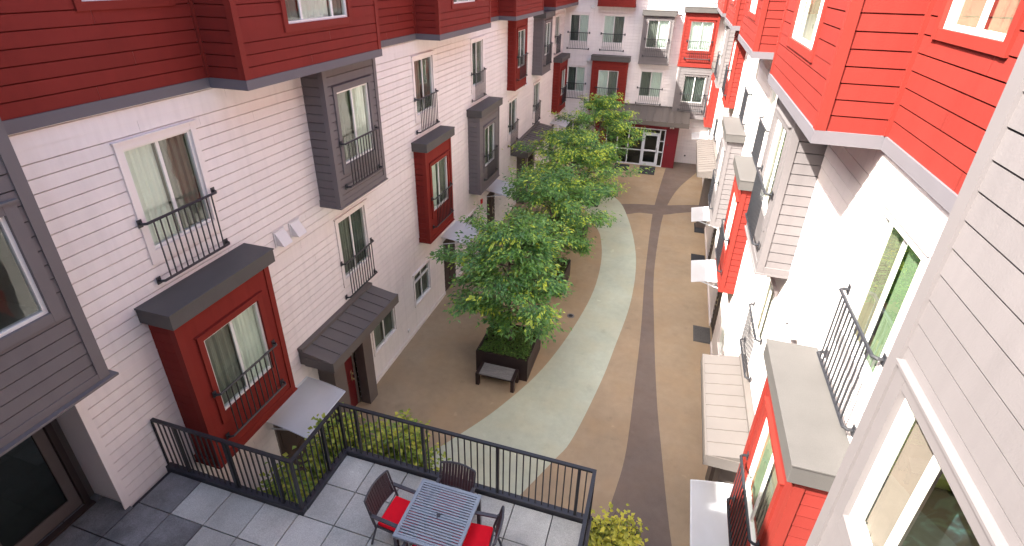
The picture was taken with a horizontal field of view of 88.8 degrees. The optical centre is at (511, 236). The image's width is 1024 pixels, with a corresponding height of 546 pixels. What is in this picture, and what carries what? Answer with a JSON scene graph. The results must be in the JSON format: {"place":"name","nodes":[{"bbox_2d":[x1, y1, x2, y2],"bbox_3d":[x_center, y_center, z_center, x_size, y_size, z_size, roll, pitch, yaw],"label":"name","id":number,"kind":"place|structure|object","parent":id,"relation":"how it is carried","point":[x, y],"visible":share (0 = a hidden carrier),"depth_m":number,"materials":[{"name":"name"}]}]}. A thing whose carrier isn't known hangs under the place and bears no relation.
{"place":"outdoors","nodes":[
{"label":"outdoors","id":0,"kind":"place"},
{"bbox_2d":[307,149,718,545],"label":"ground","id":1,"kind":"structure","parent":0,"point":[429,374],"depth_m":15.67,"materials":[{"name":"brown concrete"}]},
{"bbox_2d":[0,0,578,545],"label":"apartment wing","id":2,"kind":"structure","parent":1,"relation":"on","point":[234,220],"depth_m":8.54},
{"bbox_2d":[0,198,65,351],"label":"window","id":3,"kind":"structure","parent":2,"relation":"in","point":[30,303],"depth_m":5.69,"materials":[{"name":"white plastic"}]},
{"bbox_2d":[0,423,95,545],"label":"door","id":4,"kind":"structure","parent":2,"relation":"in","point":[40,486],"depth_m":7.29,"materials":[{"name":"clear glass"}]},
{"bbox_2d":[72,0,175,10],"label":"window","id":5,"kind":"structure","parent":2,"relation":"in","point":[79,5],"depth_m":6.64,"materials":[{"name":"white plastic"}]},
{"bbox_2d":[109,119,229,284],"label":"window","id":6,"kind":"structure","parent":2,"relation":"in","point":[164,172],"depth_m":7.90,"materials":[{"name":"white plastic"}]},
{"bbox_2d":[194,290,285,439],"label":"window","id":7,"kind":"structure","parent":2,"relation":"in","point":[237,352],"depth_m":9.12,"materials":[{"name":"white plastic"}]},
{"bbox_2d":[273,425,313,471],"bbox_3d":[-4.940,4.654,11.881,0.080,2.160,1.060,9,28,15],"label":"door","id":8,"kind":"structure","parent":2,"relation":"in","point":[285,439],"depth_m":11.67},
{"bbox_2d":[278,0,352,32],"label":"window","id":9,"kind":"structure","parent":2,"relation":"in","point":[297,15],"depth_m":9.30,"materials":[{"name":"glass"}]},
{"bbox_2d":[305,198,377,299],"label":"window","id":10,"kind":"structure","parent":2,"relation":"in","point":[354,242],"depth_m":13.02,"materials":[{"name":"glass"}]},
{"bbox_2d":[344,354,359,405],"bbox_3d":[-4.353,3.786,13.503,0.135,2.260,1.080,9,28,15],"label":"door","id":11,"kind":"structure","parent":2,"relation":"in","point":[349,363],"depth_m":13.89,"materials":[{"name":"red wood"}]},
{"bbox_2d":[331,75,382,189],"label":"window","id":12,"kind":"structure","parent":2,"relation":"in","point":[357,129],"depth_m":11.47,"materials":[{"name":"white plastic"}]},
{"bbox_2d":[354,306,397,356],"bbox_3d":[-4.085,2.501,15.190,0.949,1.232,1.380,9,28,15],"label":"window","id":13,"kind":"structure","parent":2,"relation":"in","point":[388,326],"depth_m":15.36,"materials":[{"name":"white plastic"}]},
{"bbox_2d":[401,50,439,134],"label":"window","id":14,"kind":"structure","parent":2,"relation":"in","point":[423,70],"depth_m":15.39,"materials":[{"name":"grey glass"}]},
{"bbox_2d":[412,257,431,307],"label":"window","id":15,"kind":"structure","parent":2,"relation":"in","point":[422,280],"depth_m":17.37,"materials":[{"name":"white plastic"}]},
{"bbox_2d":[429,150,453,228],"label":"window","id":16,"kind":"structure","parent":2,"relation":"in","point":[440,183],"depth_m":16.67,"materials":[{"name":"white plastic"}]},
{"bbox_2d":[443,239,455,290],"bbox_3d":[-2.366,0.916,19.339,0.080,2.160,1.060,9,28,15],"label":"door","id":17,"kind":"structure","parent":2,"relation":"in","point":[448,272],"depth_m":19.43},
{"bbox_2d":[451,0,476,8],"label":"window","id":18,"kind":"structure","parent":2,"relation":"in","point":[455,4],"depth_m":15.19,"materials":[{"name":"white plastic"}]},
{"bbox_2d":[454,207,476,247],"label":"window","id":19,"kind":"structure","parent":2,"relation":"in","point":[471,214],"depth_m":20.96,"materials":[{"name":"white plastic"}]},
{"bbox_2d":[449,35,486,102],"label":"window","id":20,"kind":"structure","parent":2,"relation":"in","point":[478,71],"depth_m":19.13,"materials":[{"name":"white plastic"}]},
{"bbox_2d":[487,192,493,228],"bbox_3d":[-0.983,-1.049,23.261,0.135,2.160,1.060,9,28,15],"label":"door","id":21,"kind":"structure","parent":2,"relation":"in","point":[490,200],"depth_m":23.25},
{"bbox_2d":[483,117,498,180],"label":"window","id":22,"kind":"structure","parent":2,"relation":"in","point":[490,147],"depth_m":20.54,"materials":[{"name":"white plastic"}]},
{"bbox_2d":[507,95,518,146],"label":"window","id":23,"kind":"structure","parent":2,"relation":"in","point":[512,119],"depth_m":24.39,"materials":[{"name":"white plastic"}]},
{"bbox_2d":[516,25,527,80],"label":"window","id":24,"kind":"structure","parent":2,"relation":"in","point":[521,65],"depth_m":22.97,"materials":[{"name":"grey glass"}]},
{"bbox_2d":[532,79,540,124],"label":"window","id":25,"kind":"structure","parent":2,"relation":"in","point":[536,106],"depth_m":28.08,"materials":[{"name":"white plastic"}]},
{"bbox_2d":[543,18,552,66],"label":"window","id":26,"kind":"structure","parent":2,"relation":"in","point":[548,23],"depth_m":26.55,"materials":[{"name":"white plastic"}]},
{"bbox_2d":[554,13,561,53],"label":"window","id":27,"kind":"structure","parent":2,"relation":"in","point":[557,38],"depth_m":30.44,"materials":[{"name":"white plastic"}]},
{"bbox_2d":[560,66,566,104],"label":"window","id":28,"kind":"structure","parent":2,"relation":"in","point":[563,85],"depth_m":32.21,"materials":[{"name":"grey glass"}]},
{"bbox_2d":[257,453,321,501],"bbox_3d":[-4.080,5.346,10.135,1.532,2.582,1.464,-6,28,-14],"label":"shrub","id":29,"kind":"object","parent":1,"relation":"on","point":[282,481],"visible":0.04,"depth_m":9.68,"materials":[{"name":"green plant"}]},
{"bbox_2d":[282,471,321,503],"bbox_3d":[-3.442,5.474,9.393,1.492,3.046,1.480,9,28,15],"label":"shrub","id":30,"kind":"object","parent":1,"relation":"on","point":[306,488],"visible":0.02,"depth_m":8.98,"materials":[{"name":"green plant"}]},
{"bbox_2d":[35,456,581,545],"bbox_3d":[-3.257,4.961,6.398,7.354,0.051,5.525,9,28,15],"label":"terrace paving","id":31,"kind":"structure","parent":1,"relation":"on","point":[172,509],"depth_m":7.79,"materials":[{"name":"tile"}]},
{"bbox_2d":[150,402,596,545],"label":"terrace railing","id":32,"kind":"object","parent":31,"relation":"on","point":[235,486],"visible":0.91,"depth_m":8.04,"materials":[{"name":"black metal"}]},
{"bbox_2d":[363,470,428,545],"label":"patio chair","id":33,"kind":"object","parent":31,"relation":"on","point":[377,496],"visible":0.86,"depth_m":7.38,"materials":[{"name":"fabric"}]},
{"bbox_2d":[402,526,452,545],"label":"patio chair","id":34,"kind":"object","parent":31,"relation":"on","point":[404,544],"visible":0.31,"depth_m":6.99,"materials":[{"name":"metal"}]},
{"bbox_2d":[392,479,481,545],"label":"patio table","id":35,"kind":"object","parent":31,"relation":"on","point":[413,507],"visible":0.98,"depth_m":7.11,"materials":[{"name":"metal"}]},
{"bbox_2d":[423,461,476,533],"bbox_3d":[-0.881,3.867,7.547,0.588,0.949,0.702,9,28,15],"label":"patio chair","id":36,"kind":"object","parent":31,"relation":"on","point":[452,476],"visible":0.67,"depth_m":7.66,"materials":[{"name":"metal"}]},
{"bbox_2d":[451,505,504,545],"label":"patio chair","id":37,"kind":"object","parent":31,"relation":"on","point":[479,535],"visible":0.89,"depth_m":7.12,"materials":[{"name":"fabric"}]},
{"bbox_2d":[292,402,381,484],"bbox_3d":[-3.397,4.780,10.505,1.676,3.281,1.619,9,28,15],"label":"shrub","id":38,"kind":"object","parent":1,"relation":"on","point":[323,415],"visible":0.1,"depth_m":9.87,"materials":[{"name":"green plant"}]},
{"bbox_2d":[350,408,433,466],"bbox_3d":[-2.407,4.519,10.406,1.826,2.629,1.565,9,28,15],"label":"shrub","id":39,"kind":"object","parent":1,"relation":"on","point":[407,444],"visible":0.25,"depth_m":9.97,"materials":[{"name":"green plant"}]},
{"bbox_2d":[391,428,451,471],"bbox_3d":[-1.776,4.837,10.374,1.204,2.109,1.042,9,28,15],"label":"shrub","id":40,"kind":"object","parent":1,"relation":"on","point":[432,459],"visible":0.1,"depth_m":10.09,"materials":[{"name":"green plant"}]},
{"bbox_2d":[475,361,518,392],"bbox_3d":[-0.424,4.067,15.156,1.150,0.426,0.540,9,28,15],"label":"bench","id":41,"kind":"object","parent":1,"relation":"on","point":[511,375],"visible":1,"depth_m":15.02,"materials":[{"name":"grey wood"}]},
{"bbox_2d":[476,320,540,381],"bbox_3d":[-0.081,3.461,16.009,1.580,0.746,1.580,9,28,15],"label":"planter","id":42,"kind":"object","parent":1,"relation":"on","point":[523,366],"visible":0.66,"depth_m":15.33,"materials":[{"name":"brown wood"}]},
{"bbox_2d":[426,202,581,348],"bbox_3d":[-0.281,1.383,14.888,4.422,4.351,4.931,9,28,15],"label":"courtyard tree","id":43,"kind":"object","parent":42,"relation":"in","point":[527,290],"visible":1,"depth_m":14.14,"materials":[{"name":"green plant"}]},
{"bbox_2d":[478,323,537,360],"bbox_3d":[-0.069,3.102,15.830,1.621,0.220,1.607,9,28,15],"label":"ground cover","id":44,"kind":"object","parent":42,"relation":"on","point":[520,351],"visible":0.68,"depth_m":15.60,"materials":[{"name":"green plant"}]},
{"bbox_2d":[521,259,570,296],"bbox_3d":[1.299,1.457,20.007,1.580,0.746,1.580,9,28,15],"label":"planter","id":45,"kind":"object","parent":1,"relation":"on","point":[566,273],"visible":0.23,"depth_m":19.89,"materials":[{"name":"wood"}]},
{"bbox_2d":[534,257,569,276],"bbox_3d":[1.297,1.094,19.819,1.582,0.207,1.617,9,28,15],"label":"ground cover","id":46,"kind":"object","parent":45,"relation":"in","point":[562,267],"visible":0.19,"depth_m":19.86,"materials":[{"name":"green plant"}]},
{"bbox_2d":[501,159,621,261],"bbox_3d":[1.349,-0.633,19.106,4.326,4.182,5.174,-15,31,-29],"label":"courtyard tree","id":47,"kind":"object","parent":45,"relation":"in","point":[552,186],"visible":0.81,"depth_m":18.08,"materials":[{"name":"green plant"}]},
{"bbox_2d":[574,183,602,206],"bbox_3d":[3.879,-2.290,27.482,1.580,0.746,1.580,9,28,15],"label":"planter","id":48,"kind":"object","parent":1,"relation":"on","point":[590,199],"visible":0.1,"depth_m":26.86,"materials":[{"name":"wood"}]},
{"bbox_2d":[544,91,651,179],"bbox_3d":[4.294,-4.788,26.375,5.700,5.107,4.927,-7,28,-16],"label":"courtyard tree","id":49,"kind":"object","parent":48,"relation":"in","point":[600,105],"visible":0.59,"depth_m":25.39,"materials":[{"name":"green plant"}]},
{"bbox_2d":[613,163,628,170],"bbox_3d":[6.769,-4.319,32.374,0.900,0.012,1.200,9,28,15],"label":"doormat","id":50,"kind":"object","parent":1,"relation":"on","point":[624,166],"visible":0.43,"depth_m":32.43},
{"bbox_2d":[558,0,724,167],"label":"apartment wing","id":51,"kind":"structure","parent":1,"relation":"on","point":[652,60],"depth_m":31.40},
{"bbox_2d":[564,118,580,131],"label":"window","id":52,"kind":"structure","parent":51,"relation":"in","point":[569,125],"depth_m":34.55,"materials":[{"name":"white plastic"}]},
{"bbox_2d":[566,64,586,98],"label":"window","id":53,"kind":"structure","parent":51,"relation":"in","point":[576,74],"depth_m":33.15,"materials":[{"name":"grey glass"}]},
{"bbox_2d":[566,12,590,49],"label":"window","id":54,"kind":"structure","parent":51,"relation":"in","point":[578,31],"depth_m":31.79,"materials":[{"name":"white plastic"}]},
{"bbox_2d":[595,68,620,103],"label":"window","id":55,"kind":"structure","parent":51,"relation":"in","point":[607,81],"depth_m":32.15,"materials":[{"name":"white plastic"}]},
{"bbox_2d":[599,13,626,51],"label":"window","id":56,"kind":"structure","parent":51,"relation":"in","point":[613,30],"depth_m":31.26,"materials":[{"name":"glass"}]},
{"bbox_2d":[635,69,664,105],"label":"window","id":57,"kind":"structure","parent":51,"relation":"in","point":[650,81],"depth_m":31.97,"materials":[{"name":"grey glass"}]},
{"bbox_2d":[640,133,659,165],"bbox_3d":[8.494,-5.347,32.242,0.930,2.010,0.117,9,28,15],"label":"door","id":58,"kind":"structure","parent":51,"relation":"in","point":[641,162],"depth_m":32.30,"materials":[{"name":"silver metal"}]},
{"bbox_2d":[642,17,671,57],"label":"window","id":59,"kind":"structure","parent":51,"relation":"in","point":[657,33],"depth_m":30.22,"materials":[{"name":"glass"}]},
{"bbox_2d":[677,73,708,111],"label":"window","id":60,"kind":"structure","parent":51,"relation":"in","point":[693,87],"depth_m":30.93,"materials":[{"name":"grey glass"}]},
{"bbox_2d":[684,19,715,60],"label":"window","id":61,"kind":"structure","parent":51,"relation":"in","point":[699,40],"depth_m":29.60,"materials":[{"name":"glass"}]},
{"bbox_2d":[639,165,654,174],"bbox_3d":[8.245,-4.067,31.932,0.940,0.012,1.500,9,28,15],"label":"doormat","id":62,"kind":"object","parent":1,"relation":"on","point":[649,172],"visible":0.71,"depth_m":31.86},
{"bbox_2d":[691,254,704,259],"bbox_3d":[7.821,0.984,21.967,0.560,0.012,1.000,9,28,15],"label":"doormat","id":63,"kind":"object","parent":1,"relation":"on","point":[697,257],"visible":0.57,"depth_m":22.16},
{"bbox_2d":[694,223,703,232],"bbox_3d":[8.863,-0.406,24.744,0.440,0.012,1.050,9,28,15],"label":"doormat","id":64,"kind":"object","parent":1,"relation":"on","point":[698,230],"visible":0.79,"depth_m":24.54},
{"bbox_2d":[693,325,710,343],"bbox_3d":[6.335,3.260,17.446,0.545,0.022,0.910,9,28,15],"label":"doormat","id":65,"kind":"object","parent":1,"relation":"on","point":[701,334],"visible":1,"depth_m":17.42,"materials":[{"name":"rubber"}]},
{"bbox_2d":[690,0,1023,545],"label":"apartment wing","id":66,"kind":"structure","parent":1,"relation":"on","point":[860,173],"depth_m":5.50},
{"bbox_2d":[703,75,712,117],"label":"window","id":67,"kind":"structure","parent":66,"relation":"in","point":[707,99],"depth_m":30.06,"materials":[{"name":"white plastic"}]},
{"bbox_2d":[708,228,716,259],"bbox_3d":[8.031,0.345,20.848,0.135,2.160,1.060,9,28,15],"label":"door","id":68,"kind":"structure","parent":66,"relation":"in","point":[715,231],"depth_m":21.06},
{"bbox_2d":[711,292,722,336],"bbox_3d":[6.675,2.315,16.919,0.135,2.160,1.060,9,28,15],"label":"door","id":69,"kind":"structure","parent":66,"relation":"in","point":[719,297],"depth_m":17.17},
{"bbox_2d":[708,139,725,209],"bbox_3d":[7.167,-2.166,18.214,0.241,2.152,1.470,9,28,15],"label":"window","id":70,"kind":"structure","parent":66,"relation":"in","point":[715,180],"depth_m":18.39,"materials":[{"name":"white plastic"}]},
{"bbox_2d":[714,26,726,77],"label":"window","id":71,"kind":"structure","parent":66,"relation":"in","point":[719,57],"depth_m":24.50,"materials":[{"name":"white plastic"}]},
{"bbox_2d":[717,308,727,354],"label":"window","id":72,"kind":"structure","parent":66,"relation":"in","point":[723,332],"depth_m":15.08,"materials":[{"name":"white plastic"}]},
{"bbox_2d":[716,112,730,161],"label":"window","id":73,"kind":"structure","parent":66,"relation":"in","point":[728,112],"depth_m":22.48,"materials":[{"name":"white plastic"}]},
{"bbox_2d":[715,182,738,272],"bbox_3d":[5.941,-0.247,14.390,0.241,2.152,1.470,9,28,15],"label":"window","id":74,"kind":"structure","parent":66,"relation":"in","point":[725,233],"depth_m":14.52,"materials":[{"name":"white plastic"}]},
{"bbox_2d":[713,97,742,141],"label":"window","id":75,"kind":"structure","parent":66,"relation":"in","point":[718,120],"depth_m":25.86,"materials":[{"name":"white plastic"}]},
{"bbox_2d":[721,35,737,96],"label":"window","id":76,"kind":"structure","parent":66,"relation":"in","point":[728,69],"depth_m":20.86,"materials":[{"name":"white plastic"}]},
{"bbox_2d":[739,59,760,124],"bbox_3d":[7.633,-4.752,16.699,0.241,2.172,1.370,9,28,15],"label":"window","id":77,"kind":"structure","parent":66,"relation":"in","point":[748,94],"depth_m":16.86,"materials":[{"name":"white plastic"}]},
{"bbox_2d":[747,0,759,20],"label":"window","id":78,"kind":"structure","parent":66,"relation":"in","point":[753,4],"depth_m":13.43,"materials":[{"name":"white plastic"}]},
{"bbox_2d":[726,396,784,545],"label":"window","id":79,"kind":"structure","parent":66,"relation":"in","point":[761,484],"depth_m":7.05,"materials":[{"name":"white plastic"}]},
{"bbox_2d":[739,275,777,381],"bbox_3d":[5.006,1.671,10.599,0.241,2.152,1.400,9,28,15],"label":"window","id":80,"kind":"structure","parent":66,"relation":"in","point":[763,306],"depth_m":10.66,"materials":[{"name":"white plastic"}]},
{"bbox_2d":[751,88,777,169],"bbox_3d":[6.335,-2.868,12.940,0.241,2.172,1.470,9,28,15],"label":"window","id":81,"kind":"structure","parent":66,"relation":"in","point":[763,128],"depth_m":13.18,"materials":[{"name":"white plastic"}]},
{"bbox_2d":[745,107,791,247],"bbox_3d":[4.560,-1.067,9.305,0.241,2.172,1.470,9,28,15],"label":"window","id":82,"kind":"structure","parent":66,"relation":"in","point":[761,199],"depth_m":9.37,"materials":[{"name":"white plastic"}]},
{"bbox_2d":[786,0,829,62],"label":"window","id":83,"kind":"structure","parent":66,"relation":"in","point":[807,22],"depth_m":7.27,"materials":[{"name":"glass"}]},
{"bbox_2d":[816,197,932,436],"bbox_3d":[3.787,0.831,5.559,0.241,2.172,1.390,9,28,15],"label":"window","id":84,"kind":"structure","parent":66,"relation":"in","point":[894,260],"depth_m":5.51,"materials":[{"name":"white plastic"}]},
{"bbox_2d":[834,358,1008,545],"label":"window","id":85,"kind":"structure","parent":66,"relation":"in","point":[906,442],"depth_m":3.31,"materials":[{"name":"white plastic"}]},
{"bbox_2d":[930,0,1023,57],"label":"window","id":86,"kind":"structure","parent":66,"relation":"in","point":[992,27],"depth_m":4.29,"materials":[{"name":"white plastic"}]},
{"bbox_2d":[427,196,635,494],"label":"green path","id":87,"kind":"structure","parent":0,"point":[543,411],"depth_m":15.05,"materials":[{"name":"green concrete"}]},
{"bbox_2d":[551,215,588,241],"bbox_3d":[2.552,-0.363,23.637,1.580,0.746,1.580,9,28,15],"label":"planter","id":88,"kind":"object","parent":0,"point":[579,232],"visible":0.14,"depth_m":23.06,"materials":[{"name":"wood"}]},
{"bbox_2d":[502,116,654,212],"bbox_3d":[2.477,-2.629,22.554,5.738,4.657,5.524,-3,27,-8],"label":"courtyard tree","id":89,"kind":"object","parent":88,"relation":"in","point":[576,138],"visible":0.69,"depth_m":21.62,"materials":[{"name":"green plant"}]},
{"bbox_2d":[607,162,695,545],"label":"brown path","id":90,"kind":"structure","parent":0,"point":[640,489],"depth_m":13.60,"materials":[{"name":"concrete"}]},
{"bbox_2d":[590,516,638,534],"bbox_3d":[1.534,6.475,10.120,1.570,0.736,1.750,9,28,15],"label":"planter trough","id":91,"kind":"object","parent":90,"relation":"on","point":[609,525],"visible":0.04,"depth_m":10.59,"materials":[{"name":"wood"}]},
{"bbox_2d":[588,502,648,545],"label":"shrub","id":92,"kind":"object","parent":91,"relation":"on","point":[620,534],"visible":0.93,"depth_m":9.27,"materials":[{"name":"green plant"}]},
{"bbox_2d":[622,204,698,214],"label":"cross path","id":93,"kind":"structure","parent":0,"point":[643,208],"depth_m":26.73,"materials":[{"name":"concrete"}]}
]}

